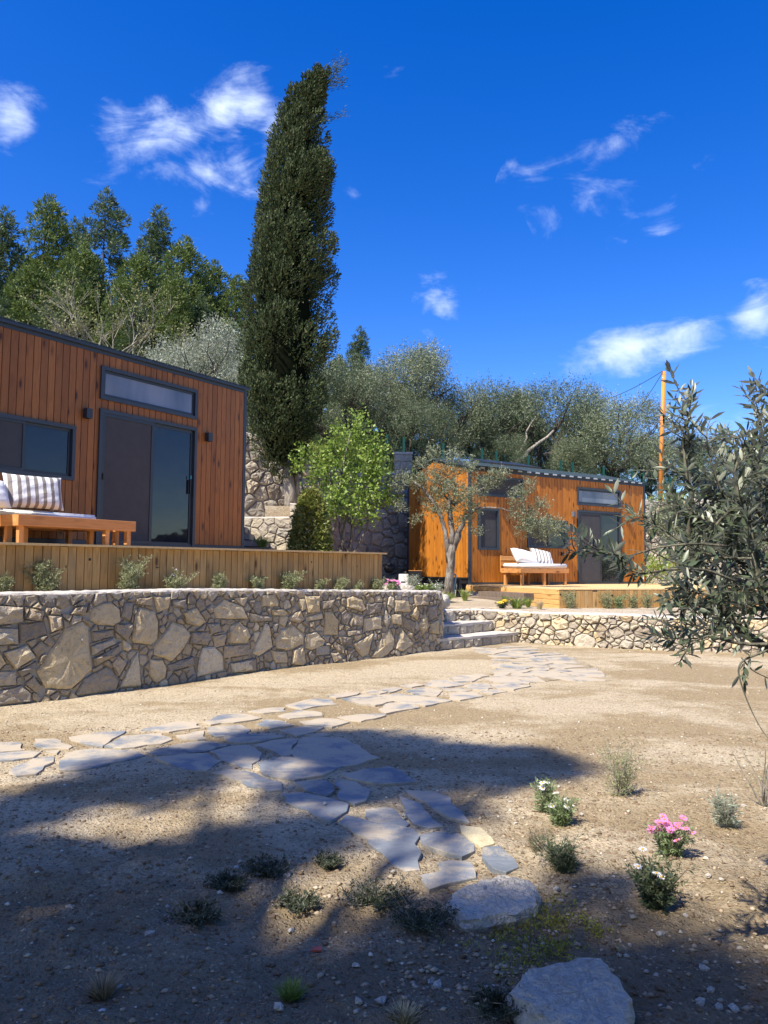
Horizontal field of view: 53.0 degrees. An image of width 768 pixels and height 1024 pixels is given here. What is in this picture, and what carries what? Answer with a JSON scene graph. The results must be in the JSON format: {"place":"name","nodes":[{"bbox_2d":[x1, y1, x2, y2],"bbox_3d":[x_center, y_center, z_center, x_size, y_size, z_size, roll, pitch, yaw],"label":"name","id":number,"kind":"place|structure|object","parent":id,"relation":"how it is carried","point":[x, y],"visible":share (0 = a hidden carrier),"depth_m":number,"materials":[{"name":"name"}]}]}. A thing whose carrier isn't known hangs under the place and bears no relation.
{"place":"outdoors","nodes":[
{"label":"outdoors","id":0,"kind":"place"},
{"bbox_2d":[0,646,605,893],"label":"path","id":1,"kind":"structure","parent":0,"point":[390,835],"depth_m":5.77,"materials":[{"name":"stone"}]},
{"bbox_2d":[0,608,767,1023],"bbox_3d":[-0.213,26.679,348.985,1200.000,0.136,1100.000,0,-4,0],"label":"ground","id":2,"kind":"structure","parent":0,"point":[242,694],"depth_m":4.05,"materials":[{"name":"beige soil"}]},
{"bbox_2d":[81,967,126,1000],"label":"grass tuft","id":3,"kind":"object","parent":2,"relation":"on","point":[101,992],"visible":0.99,"depth_m":2.58,"materials":[{"name":"plant"}]},
{"bbox_2d":[166,894,223,929],"bbox_3d":[-0.773,1.662,3.187,0.231,0.098,0.244,0,-4,0],"label":"thyme bush","id":4,"kind":"object","parent":2,"relation":"on","point":[198,916],"visible":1,"depth_m":3.17,"materials":[{"name":"green plant"}]},
{"bbox_2d":[0,588,443,706],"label":"stone retaining wall","id":5,"kind":"structure","parent":2,"relation":"on","point":[60,645],"depth_m":9.71,"materials":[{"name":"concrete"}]},
{"bbox_2d":[202,867,253,890],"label":"thyme bush","id":6,"kind":"object","parent":2,"relation":"on","point":[227,881],"visible":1,"depth_m":3.49,"materials":[{"name":"green plant"}]},
{"bbox_2d":[239,852,297,878],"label":"thyme bush","id":7,"kind":"object","parent":2,"relation":"on","point":[258,868],"visible":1,"depth_m":3.68,"materials":[{"name":"green plant"}]},
{"bbox_2d":[272,975,311,1002],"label":"grass tuft","id":8,"kind":"object","parent":2,"relation":"on","point":[290,992],"visible":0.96,"depth_m":2.60,"materials":[{"name":"green plant"}]},
{"bbox_2d":[272,886,324,915],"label":"thyme bush","id":9,"kind":"object","parent":2,"relation":"on","point":[296,902],"visible":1,"depth_m":3.31,"materials":[{"name":"green plant"}]},
{"bbox_2d":[312,847,348,869],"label":"thyme bush","id":10,"kind":"object","parent":2,"relation":"on","point":[325,863],"visible":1,"depth_m":3.81,"materials":[{"name":"green plant"}]},
{"bbox_2d":[337,867,418,912],"bbox_3d":[-0.007,1.673,3.392,0.329,0.142,0.340,-3,-5,39],"label":"thyme bush","id":11,"kind":"object","parent":2,"relation":"on","point":[380,901],"visible":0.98,"depth_m":3.38,"materials":[{"name":"green plant"}]},
{"bbox_2d":[0,727,767,1023],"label":"clods","id":12,"kind":"object","parent":2,"relation":"on","point":[196,991],"visible":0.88,"depth_m":3.39,"materials":[{"name":"brown soil"}]},
{"bbox_2d":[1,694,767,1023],"bbox_3d":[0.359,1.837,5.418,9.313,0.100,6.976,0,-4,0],"label":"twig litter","id":13,"kind":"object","parent":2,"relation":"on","point":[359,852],"visible":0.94,"depth_m":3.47,"materials":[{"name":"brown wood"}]},
{"bbox_2d":[383,997,426,1023],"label":"grass tuft","id":14,"kind":"object","parent":2,"relation":"on","point":[407,1016],"visible":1,"depth_m":2.44,"materials":[{"name":"plant"}]},
{"bbox_2d":[382,893,460,934],"bbox_3d":[0.155,1.643,3.129,0.289,0.134,0.303,-2,-5,29],"label":"thyme bush","id":15,"kind":"object","parent":2,"relation":"on","point":[428,923],"visible":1,"depth_m":3.11,"materials":[{"name":"green plant"}]},
{"bbox_2d":[440,620,518,649],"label":"stone steps","id":16,"kind":"structure","parent":2,"relation":"on","point":[466,634],"depth_m":14.61,"materials":[{"name":"stone"}]},
{"bbox_2d":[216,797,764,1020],"bbox_3d":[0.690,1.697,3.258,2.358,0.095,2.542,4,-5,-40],"label":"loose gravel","id":17,"kind":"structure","parent":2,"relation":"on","point":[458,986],"depth_m":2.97,"materials":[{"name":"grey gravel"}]},
{"bbox_2d":[443,875,540,932],"bbox_3d":[0.475,1.703,3.314,0.537,0.109,0.348,3,-5,-34],"label":"boulder","id":18,"kind":"object","parent":2,"relation":"on","point":[484,904],"visible":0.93,"depth_m":3.25,"materials":[{"name":"stone"}]},
{"bbox_2d":[466,973,526,1023],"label":"thyme bush","id":19,"kind":"object","parent":2,"relation":"on","point":[506,1011],"visible":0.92,"depth_m":2.51,"materials":[{"name":"green plant"}]},
{"bbox_2d":[440,884,623,984],"bbox_3d":[0.595,1.677,3.119,0.727,0.121,0.906,-3,-5,38],"label":"stonecrop","id":20,"kind":"object","parent":2,"relation":"on","point":[556,943],"visible":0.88,"depth_m":3.03,"materials":[{"name":"green plant"}]},
{"bbox_2d":[522,824,551,850],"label":"dry plant","id":21,"kind":"object","parent":2,"relation":"on","point":[532,834],"visible":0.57,"depth_m":3.97,"materials":[{"name":"beige plant"}]},
{"bbox_2d":[530,774,558,814],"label":"daisy plant","id":22,"kind":"object","parent":2,"relation":"on","point":[543,797],"visible":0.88,"depth_m":4.56,"materials":[{"name":"green plant"}]},
{"bbox_2d":[528,830,584,873],"bbox_3d":[0.842,1.649,3.735,0.280,0.194,0.244,0,-4,0],"label":"lavender","id":23,"kind":"object","parent":2,"relation":"on","point":[563,860],"visible":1,"depth_m":3.71,"materials":[{"name":"green plant"}]},
{"bbox_2d":[544,790,580,827],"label":"daisy plant","id":24,"kind":"object","parent":2,"relation":"on","point":[562,811],"visible":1,"depth_m":4.34,"materials":[{"name":"green plant"}]},
{"bbox_2d":[503,958,634,1023],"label":"boulder","id":25,"kind":"object","parent":2,"relation":"on","point":[583,991],"visible":0.98,"depth_m":2.48,"materials":[{"name":"stone"}]},
{"bbox_2d":[443,608,767,653],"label":"stone retaining wall","id":26,"kind":"structure","parent":2,"relation":"on","point":[605,630],"depth_m":14.49,"materials":[{"name":"stone"}]},
{"bbox_2d":[595,732,656,795],"bbox_3d":[1.530,1.642,5.000,0.302,0.396,0.442,3,-5,-34],"label":"rosemary","id":27,"kind":"object","parent":2,"relation":"on","point":[622,785],"visible":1,"depth_m":4.96,"materials":[{"name":"green plant"}]},
{"bbox_2d":[548,360,767,737],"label":"olive tree","id":28,"kind":"object","parent":2,"relation":"on","point":[743,527],"visible":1,"depth_m":2.68,"materials":[{"name":"green plant"}]},
{"bbox_2d":[623,846,701,913],"bbox_3d":[1.185,1.598,3.336,0.293,0.246,0.290,4,-5,-41],"label":"daisy plant","id":29,"kind":"object","parent":2,"relation":"on","point":[654,890],"visible":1,"depth_m":3.30,"materials":[{"name":"green plant"}]},
{"bbox_2d":[643,812,696,858],"bbox_3d":[1.434,1.626,3.834,0.240,0.236,0.244,-3,-6,42],"label":"daisy plant","id":30,"kind":"object","parent":2,"relation":"on","point":[670,838],"visible":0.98,"depth_m":3.82,"materials":[{"name":"pink plant"}]},
{"bbox_2d":[705,783,742,829],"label":"lavender","id":31,"kind":"object","parent":2,"relation":"on","point":[723,816],"visible":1,"depth_m":4.36,"materials":[{"name":"green plant"}]},
{"bbox_2d":[722,738,767,806],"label":"rosemary","id":32,"kind":"object","parent":2,"relation":"on","point":[764,798],"visible":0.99,"depth_m":4.71,"materials":[{"name":"green plant"}]},
{"bbox_2d":[0,0,767,500],"label":"sky","id":33,"kind":"structure","parent":0,"point":[527,187],"materials":[{"name":"blue"}]},
{"bbox_2d":[437,586,767,616],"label":"garden terrace","id":34,"kind":"structure","parent":0,"point":[457,603],"depth_m":16.21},
{"bbox_2d":[18,559,68,590],"bbox_3d":[-3.970,0.721,8.979,0.546,0.501,0.516,0,-4,0],"label":"rosemary","id":35,"kind":"object","parent":34,"relation":"on","point":[45,583],"visible":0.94,"depth_m":8.89,"materials":[{"name":"green plant"}]},
{"bbox_2d":[111,554,154,589],"bbox_3d":[-3.137,0.766,9.608,0.485,0.505,0.553,0,-4,7],"label":"rosemary","id":36,"kind":"object","parent":34,"relation":"on","point":[130,579],"visible":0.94,"depth_m":9.57,"materials":[{"name":"green plant"}]},
{"bbox_2d":[163,568,196,588],"bbox_3d":[-2.666,0.888,9.994,0.468,0.364,0.357,-1,-4,23],"label":"rosemary","id":37,"kind":"object","parent":34,"relation":"on","point":[174,582],"visible":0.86,"depth_m":10.01,"materials":[{"name":"green plant"}]},
{"bbox_2d":[0,542,386,591],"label":"wooden deck","id":38,"kind":"structure","parent":34,"relation":"on","point":[91,567],"depth_m":10.31,"materials":[{"name":"brown wood"}]},
{"bbox_2d":[0,508,93,544],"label":"daybed","id":39,"kind":"object","parent":38,"relation":"on","point":[89,537],"visible":0.14,"depth_m":11.00,"materials":[{"name":"brown wood"}]},
{"bbox_2d":[0,509,95,518],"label":"mattress","id":40,"kind":"object","parent":39,"relation":"on","point":[12,511],"visible":0.39,"depth_m":10.37,"materials":[{"name":"white fabric"}]},
{"bbox_2d":[2,473,63,510],"bbox_3d":[-4.571,-0.258,10.042,0.212,0.470,0.760,-24,-20,40],"label":"pillow","id":41,"kind":"object","parent":40,"relation":"on","point":[23,491],"visible":0.94,"depth_m":9.95,"materials":[{"name":"fabric"}]},
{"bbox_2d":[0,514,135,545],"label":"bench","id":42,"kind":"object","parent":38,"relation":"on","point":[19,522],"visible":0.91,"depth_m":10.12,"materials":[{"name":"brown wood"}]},
{"bbox_2d":[0,316,250,548],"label":"wooden cabin","id":43,"kind":"object","parent":38,"relation":"on","point":[155,450],"visible":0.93,"depth_m":12.41,"materials":[{"name":"brown wood"}]},
{"bbox_2d":[0,413,76,480],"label":"sliding window","id":44,"kind":"structure","parent":43,"relation":"in","point":[28,446],"depth_m":11.15,"materials":[{"name":"black glass"}]},
{"bbox_2d":[94,408,197,546],"bbox_3d":[-3.911,-0.492,12.798,0.095,2.135,2.010,-2,-5,34],"label":"sliding door","id":45,"kind":"structure","parent":43,"relation":"in","point":[147,467],"depth_m":12.75,"materials":[{"name":"grey glass"}]},
{"bbox_2d":[100,365,197,419],"bbox_3d":[-3.906,-1.971,12.903,0.085,0.530,2.000,-2,-5,34],"label":"transom window","id":46,"kind":"structure","parent":43,"relation":"in","point":[119,386],"depth_m":12.83,"materials":[{"name":"grey glass"}]},
{"bbox_2d":[244,527,275,549],"bbox_3d":[-3.833,0.928,17.075,2.750,1.230,1.100,0,-4,0],"label":"garden stair","id":47,"kind":"object","parent":34,"relation":"on","point":[250,542],"visible":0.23,"depth_m":16.80,"materials":[{"name":"stone"}]},
{"bbox_2d":[244,503,338,550],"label":"planter wall","id":48,"kind":"structure","parent":34,"relation":"on","point":[273,524],"depth_m":17.62,"materials":[{"name":"stone"}]},
{"bbox_2d":[234,49,350,505],"bbox_3d":[-2.347,-6.081,19.991,3.028,12.240,2.832,0,-4,0],"label":"cypress tree","id":49,"kind":"object","parent":48,"relation":"on","point":[287,274],"visible":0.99,"depth_m":19.39,"materials":[{"name":"green plant"}]},
{"bbox_2d":[277,570,306,588],"bbox_3d":[-1.376,1.024,11.424,0.421,0.377,0.425,3,-5,-36],"label":"rosemary","id":50,"kind":"object","parent":34,"relation":"on","point":[290,581],"visible":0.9,"depth_m":11.37,"materials":[{"name":"green plant"}]},
{"bbox_2d":[285,485,335,550],"bbox_3d":[-1.544,0.512,16.175,1.131,2.186,1.155,0,-4,0],"label":"laurel shrub","id":51,"kind":"object","parent":34,"relation":"on","point":[311,513],"visible":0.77,"depth_m":15.98,"materials":[{"name":"green plant"}]},
{"bbox_2d":[288,403,404,551],"bbox_3d":[-0.989,-0.479,18.714,2.984,4.396,1.851,0,-4,0],"label":"green tree","id":52,"kind":"object","parent":34,"relation":"on","point":[336,497],"visible":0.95,"depth_m":18.52,"materials":[{"name":"green plant"}]},
{"bbox_2d":[384,439,570,597],"bbox_3d":[2.201,0.213,18.239,4.409,3.908,1.380,0,-4,0],"label":"olive tree","id":53,"kind":"object","parent":34,"relation":"on","point":[451,542],"visible":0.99,"depth_m":18.16,"materials":[{"name":"green plant"}]},
{"bbox_2d":[469,591,533,605],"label":"timber steps","id":54,"kind":"structure","parent":34,"relation":"on","point":[493,595],"depth_m":17.62,"materials":[{"name":"brown wood"}]},
{"bbox_2d":[245,432,767,586],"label":"tall stone wall","id":55,"kind":"structure","parent":34,"relation":"on","point":[388,536],"depth_m":22.95,"materials":[{"name":"stone"}]},
{"bbox_2d":[393,452,412,477],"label":"stone pillar","id":56,"kind":"structure","parent":55,"relation":"on","point":[402,460],"depth_m":23.63,"materials":[{"name":"stone"}]},
{"bbox_2d":[354,430,747,499],"bbox_3d":[6.164,-1.292,26.444,15.794,1.788,1.970,2,-4,-21],"label":"fence","id":57,"kind":"object","parent":55,"relation":"on","point":[560,462],"visible":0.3,"depth_m":26.76,"materials":[{"name":"metal"}]},
{"bbox_2d":[406,458,646,588],"bbox_3d":[4.565,0.494,22.938,7.050,3.774,3.600,3,-5,-32],"label":"wooden cabin","id":58,"kind":"object","parent":34,"relation":"on","point":[578,498],"visible":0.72,"depth_m":21.76,"materials":[{"name":"orange wood"}]},
{"bbox_2d":[478,508,499,549],"bbox_3d":[2.781,0.460,20.477,0.700,1.100,0.085,3,-5,-32],"label":"window","id":59,"kind":"structure","parent":58,"relation":"in","point":[490,518],"depth_m":20.50,"materials":[{"name":"grey glass"}]},
{"bbox_2d":[478,475,523,497],"bbox_3d":[3.165,-0.667,20.799,1.590,0.540,0.085,3,-5,-32],"label":"window","id":60,"kind":"structure","parent":58,"relation":"in","point":[500,492],"depth_m":20.84,"materials":[{"name":"grey glass"}]},
{"bbox_2d":[527,519,567,548],"bbox_3d":[4.588,0.622,21.622,1.550,0.790,0.085,3,-5,-32],"label":"sliding window","id":61,"kind":"structure","parent":58,"relation":"in","point":[531,541],"depth_m":21.60,"materials":[{"name":"grey glass"}]},
{"bbox_2d":[577,487,620,507],"bbox_3d":[6.372,-0.424,22.833,1.860,0.520,0.085,3,-5,-32],"label":"transom window","id":62,"kind":"structure","parent":58,"relation":"in","point":[585,496],"depth_m":22.79,"materials":[{"name":"grey glass"}]},
{"bbox_2d":[577,510,621,583],"bbox_3d":[6.360,1.054,22.726,1.860,2.145,0.105,3,-5,-32],"label":"sliding door","id":63,"kind":"structure","parent":58,"relation":"in","point":[589,572],"depth_m":22.67,"materials":[{"name":"grey glass"}]},
{"bbox_2d":[466,584,757,607],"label":"wooden deck","id":64,"kind":"structure","parent":34,"relation":"on","point":[587,596],"depth_m":17.33,"materials":[{"name":"brown wood"}]},
{"bbox_2d":[500,555,568,584],"bbox_3d":[4.024,1.561,20.601,1.710,0.780,0.870,3,-5,-32],"label":"daybed","id":65,"kind":"object","parent":64,"relation":"on","point":[545,572],"visible":0.84,"depth_m":20.38,"materials":[{"name":"brown wood"}]},
{"bbox_2d":[503,563,566,568],"bbox_3d":[4.048,1.444,20.583,1.640,0.125,0.760,3,-5,-32],"label":"mattress","id":66,"kind":"object","parent":65,"relation":"on","point":[526,565],"visible":0.97,"depth_m":20.20,"materials":[{"name":"white fabric"}]},
{"bbox_2d":[510,548,537,563],"bbox_3d":[3.711,1.194,20.277,0.800,0.460,0.253,15,-54,-30],"label":"pillow","id":67,"kind":"object","parent":66,"relation":"on","point":[521,556],"visible":0.87,"depth_m":20.13,"materials":[{"name":"white fabric"}]},
{"bbox_2d":[634,546,680,584],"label":"shrub","id":68,"kind":"object","parent":34,"relation":"on","point":[653,564],"visible":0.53,"depth_m":22.48,"materials":[{"name":"green plant"}]},
{"bbox_2d":[645,496,697,563],"bbox_3d":[9.449,0.625,25.288,2.437,2.312,1.730,0,-4,0],"label":"shrub","id":69,"kind":"object","parent":34,"relation":"on","point":[649,530],"visible":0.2,"depth_m":25.26,"materials":[{"name":"green plant"}]},
{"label":"hillside","id":70,"kind":"structure","parent":0,"visible":0},
{"bbox_2d":[0,205,27,312],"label":"pine tree","id":71,"kind":"object","parent":70,"relation":"on","point":[7,243],"visible":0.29,"depth_m":40.95,"materials":[{"name":"green plant"}]},
{"bbox_2d":[1,257,62,328],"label":"pine tree","id":72,"kind":"object","parent":70,"relation":"on","point":[25,277],"visible":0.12,"depth_m":34.05,"materials":[{"name":"green plant"}]},
{"bbox_2d":[1,191,76,312],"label":"pine tree","id":73,"kind":"object","parent":70,"relation":"on","point":[48,228],"visible":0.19,"depth_m":43.84,"materials":[{"name":"green plant"}]},
{"bbox_2d":[28,294,80,336],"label":"pine tree","id":74,"kind":"object","parent":70,"relation":"on","point":[40,315],"visible":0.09,"depth_m":32.32,"materials":[{"name":"green plant"}]},
{"bbox_2d":[46,216,89,284],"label":"pine tree","id":75,"kind":"object","parent":70,"relation":"on","point":[76,229],"visible":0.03,"depth_m":51.04,"materials":[{"name":"green plant"}]},
{"bbox_2d":[53,241,115,340],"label":"pine tree","id":76,"kind":"object","parent":70,"relation":"on","point":[88,260],"visible":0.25,"depth_m":36.33,"materials":[{"name":"green plant"}]},
{"bbox_2d":[43,185,142,325],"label":"pine tree","id":77,"kind":"object","parent":70,"relation":"on","point":[114,241],"visible":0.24,"depth_m":42.84,"materials":[{"name":"green plant"}]},
{"bbox_2d":[89,275,138,354],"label":"pine tree","id":78,"kind":"object","parent":70,"relation":"on","point":[128,290],"visible":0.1,"depth_m":31.37,"materials":[{"name":"green plant"}]},
{"bbox_2d":[5,260,239,373],"bbox_3d":[-8.988,-4.793,25.953,8.279,6.880,4.911,0,-4,0],"label":"almond tree","id":79,"kind":"object","parent":70,"relation":"on","point":[61,327],"visible":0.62,"depth_m":25.61,"materials":[{"name":"green plant"}]},
{"bbox_2d":[89,247,169,347],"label":"pine tree","id":80,"kind":"object","parent":70,"relation":"on","point":[137,265],"visible":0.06,"depth_m":33.30,"materials":[{"name":"green plant"}]},
{"bbox_2d":[113,300,163,358],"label":"pine tree","id":81,"kind":"object","parent":70,"relation":"on","point":[120,341],"visible":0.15,"depth_m":29.77,"materials":[{"name":"green plant"}]},
{"bbox_2d":[117,203,175,291],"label":"pine tree","id":82,"kind":"object","parent":70,"relation":"on","point":[156,244],"visible":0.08,"depth_m":40.37,"materials":[{"name":"green plant"}]},
{"bbox_2d":[142,271,198,361],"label":"pine tree","id":83,"kind":"object","parent":70,"relation":"on","point":[171,323],"visible":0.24,"depth_m":30.31,"materials":[{"name":"green plant"}]},
{"bbox_2d":[155,233,219,367],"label":"pine tree","id":84,"kind":"object","parent":70,"relation":"on","point":[187,256],"visible":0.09,"depth_m":36.50,"materials":[{"name":"green plant"}]},
{"bbox_2d":[139,310,245,381],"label":"olive tree","id":85,"kind":"object","parent":70,"relation":"on","point":[189,362],"visible":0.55,"depth_m":24.40,"materials":[{"name":"green plant"}]},
{"bbox_2d":[183,293,216,377],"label":"pine tree","id":86,"kind":"object","parent":70,"relation":"on","point":[198,315],"visible":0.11,"depth_m":31.25,"materials":[{"name":"green plant"}]},
{"bbox_2d":[192,259,238,370],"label":"pine tree","id":87,"kind":"object","parent":70,"relation":"on","point":[215,272],"visible":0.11,"depth_m":38.28,"materials":[{"name":"green plant"}]},
{"bbox_2d":[204,274,257,430],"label":"pine tree","id":88,"kind":"object","parent":70,"relation":"on","point":[236,290],"visible":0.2,"depth_m":36.48,"materials":[{"name":"green plant"}]},
{"bbox_2d":[212,348,258,434],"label":"olive tree","id":89,"kind":"object","parent":70,"relation":"on","point":[232,378],"visible":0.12,"depth_m":24.04,"materials":[{"name":"green plant"}]},
{"bbox_2d":[345,325,371,372],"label":"pine tree","id":90,"kind":"object","parent":70,"relation":"on","point":[361,341],"visible":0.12,"depth_m":40.52,"materials":[{"name":"green plant"}]},
{"bbox_2d":[304,347,419,465],"bbox_3d":[-1.841,-3.410,27.769,6.369,5.371,4.819,0,-4,0],"label":"olive tree","id":91,"kind":"object","parent":70,"relation":"on","point":[336,380],"visible":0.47,"depth_m":27.14,"materials":[{"name":"green plant"}]},
{"bbox_2d":[320,351,431,463],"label":"olive tree","id":92,"kind":"object","parent":70,"relation":"on","point":[343,419],"visible":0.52,"depth_m":28.39,"materials":[{"name":"green plant"}]},
{"bbox_2d":[359,337,466,449],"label":"olive tree","id":93,"kind":"object","parent":70,"relation":"on","point":[428,355],"visible":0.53,"depth_m":30.08,"materials":[{"name":"green plant"}]},
{"bbox_2d":[375,388,462,469],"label":"olive tree","id":94,"kind":"object","parent":70,"relation":"on","point":[432,434],"visible":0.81,"depth_m":27.48,"materials":[{"name":"green plant"}]},
{"bbox_2d":[388,352,513,458],"bbox_3d":[2.317,-3.313,30.708,5.047,5.475,4.354,1,-4,-13],"label":"olive tree","id":95,"kind":"object","parent":70,"relation":"on","point":[463,437],"visible":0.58,"depth_m":29.87,"materials":[{"name":"green plant"}]},
{"bbox_2d":[419,368,554,462],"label":"olive tree","id":96,"kind":"object","parent":70,"relation":"on","point":[491,394],"visible":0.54,"depth_m":30.52,"materials":[{"name":"green plant"}]},
{"bbox_2d":[471,430,537,466],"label":"olive tree","id":97,"kind":"object","parent":70,"relation":"on","point":[499,444],"visible":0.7,"depth_m":29.40,"materials":[{"name":"green plant"}]},
{"bbox_2d":[250,431,764,500],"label":"bank weeds","id":98,"kind":"object","parent":70,"relation":"on","point":[391,466],"visible":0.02,"depth_m":29.62,"materials":[{"name":"green plant"}]},
{"bbox_2d":[472,381,555,461],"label":"olive tree","id":99,"kind":"object","parent":70,"relation":"on","point":[518,388],"visible":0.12,"depth_m":32.78,"materials":[{"name":"green plant"}]},
{"bbox_2d":[479,368,611,469],"bbox_3d":[6.443,-2.729,31.275,5.473,6.191,6.355,4,-6,-43],"label":"olive tree","id":100,"kind":"object","parent":70,"relation":"on","point":[518,418],"visible":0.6,"depth_m":30.81,"materials":[{"name":"green plant"}]},
{"bbox_2d":[542,431,601,474],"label":"olive tree","id":101,"kind":"object","parent":70,"relation":"on","point":[557,459],"visible":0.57,"depth_m":29.97,"materials":[{"name":"green plant"}]},
{"bbox_2d":[525,387,645,476],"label":"olive tree","id":102,"kind":"object","parent":70,"relation":"on","point":[557,437],"visible":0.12,"depth_m":32.39,"materials":[{"name":"green plant"}]},
{"bbox_2d":[561,381,688,482],"bbox_3d":[9.806,-2.558,31.056,4.988,6.302,5.654,0,-4,7],"label":"olive tree","id":103,"kind":"object","parent":70,"relation":"on","point":[638,446],"visible":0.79,"depth_m":29.93,"materials":[{"name":"green plant"}]},
{"bbox_2d":[611,428,679,497],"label":"olive tree","id":104,"kind":"object","parent":70,"relation":"on","point":[639,478],"visible":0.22,"depth_m":33.12,"materials":[{"name":"green plant"}]},
{"bbox_2d":[658,371,665,500],"bbox_3d":[10.181,-2.685,28.173,0.373,5.002,0.170,0,-4,0],"label":"utility pole","id":105,"kind":"object","parent":70,"relation":"on","point":[663,392],"visible":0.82,"depth_m":28.15,"materials":[{"name":"brown wood"}]},
{"bbox_2d":[632,431,720,497],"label":"olive tree","id":106,"kind":"object","parent":70,"relation":"on","point":[698,459],"visible":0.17,"depth_m":33.39,"materials":[{"name":"green plant"}]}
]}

